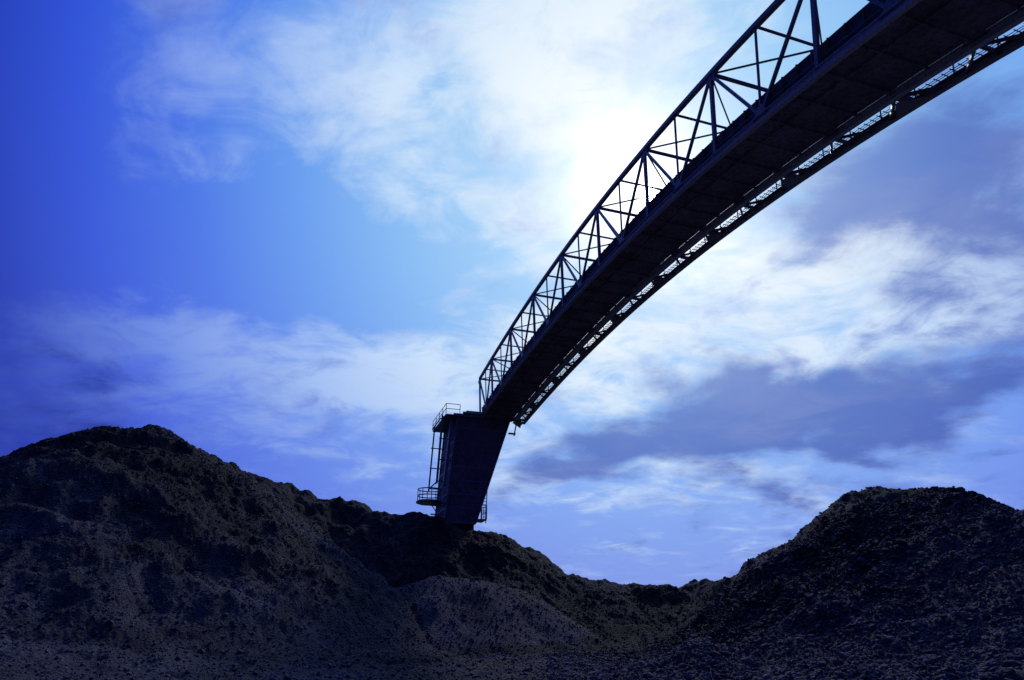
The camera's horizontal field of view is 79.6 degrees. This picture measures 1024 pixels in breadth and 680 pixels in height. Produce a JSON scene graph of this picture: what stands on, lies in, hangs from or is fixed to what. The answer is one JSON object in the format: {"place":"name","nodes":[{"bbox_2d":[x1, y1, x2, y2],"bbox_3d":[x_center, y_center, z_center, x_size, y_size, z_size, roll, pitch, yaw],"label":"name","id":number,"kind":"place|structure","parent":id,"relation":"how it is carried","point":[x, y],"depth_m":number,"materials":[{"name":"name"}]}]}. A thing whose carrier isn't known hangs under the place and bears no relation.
{"place":"outdoors","nodes":[
{"label":"outdoors","id":0,"kind":"place"},
{"bbox_2d":[0,424,1023,679],"bbox_3d":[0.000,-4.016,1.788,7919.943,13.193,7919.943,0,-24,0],"label":"coal stockpile ground","id":1,"kind":"structure","parent":0,"point":[308,506],"depth_m":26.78,"materials":[{"name":"black gravel"}]},
{"bbox_2d":[416,0,1023,530],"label":"conveyor stacker","id":2,"kind":"structure","parent":1,"relation":"on","point":[866,62],"depth_m":25.50,"materials":[{"name":"paint"}]},
{"bbox_2d":[0,0,1023,587],"label":"sky","id":3,"kind":"structure","parent":0,"point":[278,238],"materials":[{"name":"blue"}]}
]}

